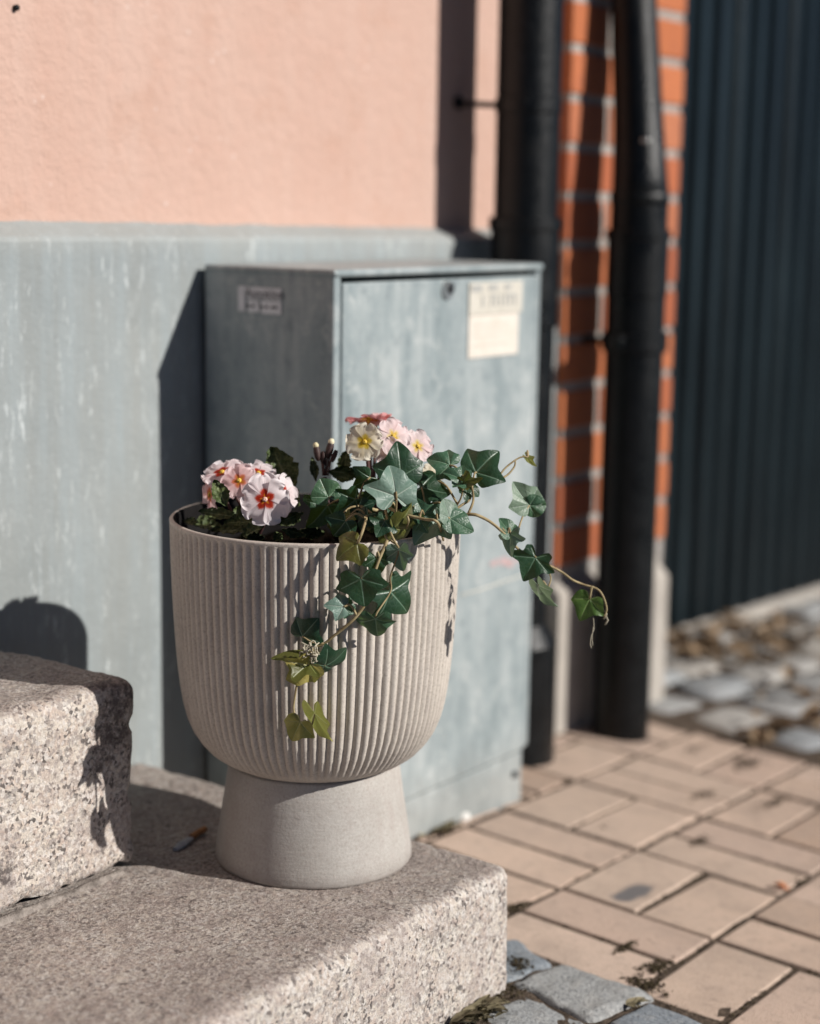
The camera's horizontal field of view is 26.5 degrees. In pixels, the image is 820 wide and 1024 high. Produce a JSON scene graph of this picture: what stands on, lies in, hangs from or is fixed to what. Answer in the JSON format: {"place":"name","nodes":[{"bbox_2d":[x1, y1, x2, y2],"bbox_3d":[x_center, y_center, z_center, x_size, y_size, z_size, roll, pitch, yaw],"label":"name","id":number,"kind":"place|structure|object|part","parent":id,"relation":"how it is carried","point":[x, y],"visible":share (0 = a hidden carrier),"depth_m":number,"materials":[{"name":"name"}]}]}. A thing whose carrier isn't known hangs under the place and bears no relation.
{"place":"outdoors","nodes":[
{"label":"outdoors","id":0,"kind":"place"},
{"bbox_2d":[412,615,819,1023],"bbox_3d":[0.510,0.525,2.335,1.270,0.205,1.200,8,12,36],"label":"pavement","id":1,"kind":"structure","parent":0,"point":[711,981],"depth_m":2.33,"materials":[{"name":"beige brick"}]},
{"bbox_2d":[0,763,507,1023],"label":"granite step","id":2,"kind":"object","parent":1,"relation":"on","point":[162,931],"visible":0.76,"depth_m":1.72,"materials":[{"name":"grey stone"}]},
{"bbox_2d":[0,869,124,925],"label":"joint mortar","id":3,"kind":"object","parent":2,"relation":"on","point":[13,916],"visible":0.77,"depth_m":1.75,"materials":[{"name":"grey concrete"}]},
{"bbox_2d":[0,651,132,910],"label":"granite step","id":4,"kind":"object","parent":2,"relation":"on","point":[65,764],"visible":1,"depth_m":1.76,"materials":[{"name":"grey stone"}]},
{"bbox_2d":[173,826,207,850],"bbox_3d":[-0.242,0.361,1.921,0.012,0.010,0.064,6,11,27],"label":"cigarette butt","id":5,"kind":"object","parent":2,"relation":"on","point":[183,843],"visible":1,"depth_m":1.92,"materials":[{"name":"paper"}]},
{"bbox_2d":[169,493,459,889],"bbox_3d":[-0.102,0.188,1.865,0.306,0.373,0.306,8,12,36],"label":"planter","id":6,"kind":"object","parent":2,"relation":"on","point":[317,812],"visible":0.91,"depth_m":1.75,"materials":[{"name":"beige ceramic"}]},
{"bbox_2d":[233,529,377,543],"bbox_3d":[-0.100,0.045,1.839,0.288,0.031,0.288,8,12,36],"label":"compost","id":7,"kind":"object","parent":6,"relation":"in","point":[327,537],"visible":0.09,"depth_m":1.89,"materials":[{"name":"black soil"}]},
{"bbox_2d":[183,446,324,541],"bbox_3d":[-0.166,-0.013,1.782,0.158,0.098,0.137,3,10,10],"label":"primrose","id":8,"kind":"object","parent":7,"relation":"on","point":[262,493],"visible":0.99,"depth_m":1.77,"materials":[{"name":"white plant"}]},
{"bbox_2d":[309,412,442,532],"bbox_3d":[-0.041,-0.043,1.808,0.119,0.119,0.140,8,12,36],"label":"primrose","id":9,"kind":"object","parent":7,"relation":"on","point":[366,439],"visible":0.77,"depth_m":1.79,"materials":[{"name":"beige plant"}]},
{"bbox_2d":[271,441,608,740],"bbox_3d":[0.025,0.070,1.768,0.358,0.291,0.139,-3,11,-22],"label":"ivy plant","id":10,"kind":"object","parent":6,"relation":"in","point":[398,470],"visible":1,"depth_m":1.71,"materials":[{"name":"green plant"}]},
{"bbox_2d":[0,0,559,781],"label":"house wall","id":11,"kind":"structure","parent":1,"relation":"on","point":[156,156],"depth_m":2.17,"materials":[{"name":"pink paint"}]},
{"bbox_2d":[453,0,563,768],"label":"drainpipe","id":12,"kind":"object","parent":11,"relation":"attached to","point":[525,223],"visible":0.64,"depth_m":2.60,"materials":[{"name":"black metal"}]},
{"bbox_2d":[205,259,542,838],"bbox_3d":[-0.042,0.105,2.386,0.217,0.884,0.463,8,12,36],"label":"utility cabinet","id":13,"kind":"object","parent":1,"relation":"on","point":[302,358],"visible":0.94,"depth_m":2.28,"materials":[{"name":"metal"}]},
{"bbox_3d":[0.043,0.035,2.319,0.018,0.686,0.442,8,12,36],"label":"door","id":14,"kind":"part","parent":13,"relation":"part of","materials":[{"name":"metal"}]},
{"bbox_2d":[415,819,464,840],"bbox_3d":[0.041,0.434,2.366,0.027,0.018,0.102,8,12,36],"label":"weed tuft","id":15,"kind":"object","parent":1,"relation":"on","point":[446,827],"visible":1,"depth_m":2.37,"materials":[{"name":"green plant"}]},
{"bbox_2d":[460,812,470,821],"bbox_3d":[0.075,0.428,2.442,0.019,0.014,0.025,8,12,36],"label":"pebble","id":16,"kind":"object","parent":1,"relation":"on","point":[465,817],"visible":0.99,"depth_m":2.43,"materials":[{"name":"white stone"}]},
{"bbox_2d":[488,940,700,1023],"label":"sett strip","id":17,"kind":"object","parent":1,"relation":"on","point":[583,996],"visible":0.66,"depth_m":1.89,"materials":[{"name":"stone"}]},
{"bbox_2d":[449,994,510,1023],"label":"weed tuft","id":18,"kind":"object","parent":17,"relation":"on","point":[482,1008],"visible":1,"depth_m":1.82,"materials":[{"name":"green plant"}]},
{"bbox_2d":[626,997,649,1008],"bbox_3d":[0.247,0.534,1.893,0.019,0.006,0.034,10,13,42],"label":"weed tuft","id":19,"kind":"object","parent":17,"relation":"on","point":[632,1002],"visible":1,"depth_m":1.89,"materials":[{"name":"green plant"}]},
{"bbox_2d":[411,722,819,1023],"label":"joint moss","id":20,"kind":"object","parent":1,"relation":"on","point":[658,968],"visible":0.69,"depth_m":2.18,"materials":[{"name":"plant"}]},
{"bbox_2d":[546,0,685,734],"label":"brick pier","id":21,"kind":"structure","parent":1,"relation":"on","point":[586,160],"depth_m":2.91,"materials":[{"name":"brick"}]},
{"bbox_2d":[582,0,670,741],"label":"drainpipe","id":22,"kind":"object","parent":21,"relation":"attached to","point":[632,340],"visible":0.98,"depth_m":2.83,"materials":[{"name":"black metal"}]},
{"bbox_2d":[666,583,819,635],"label":"gate threshold","id":23,"kind":"object","parent":1,"relation":"on","point":[758,610],"depth_m":4.17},
{"bbox_2d":[660,0,819,627],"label":"corrugated gate","id":24,"kind":"structure","parent":23,"relation":"on","point":[742,511],"depth_m":3.90,"materials":[{"name":"black metal"}]},
{"bbox_2d":[772,882,789,890],"bbox_3d":[0.491,0.495,2.300,0.018,0.011,0.016,-3,11,-22],"label":"fallen leaf","id":25,"kind":"object","parent":1,"relation":"on","point":[783,885],"visible":1,"depth_m":2.30,"materials":[{"name":"orange plant"}]},
{"bbox_2d":[649,596,819,750],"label":"cobble yard","id":26,"kind":"structure","parent":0,"point":[733,683],"depth_m":3.38,"materials":[{"name":"grey stone"}]},
{"bbox_2d":[665,596,819,746],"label":"leaf litter","id":27,"kind":"object","parent":26,"relation":"on","point":[710,641],"visible":0.99,"depth_m":3.65,"materials":[{"name":"brown plant"}]}
]}

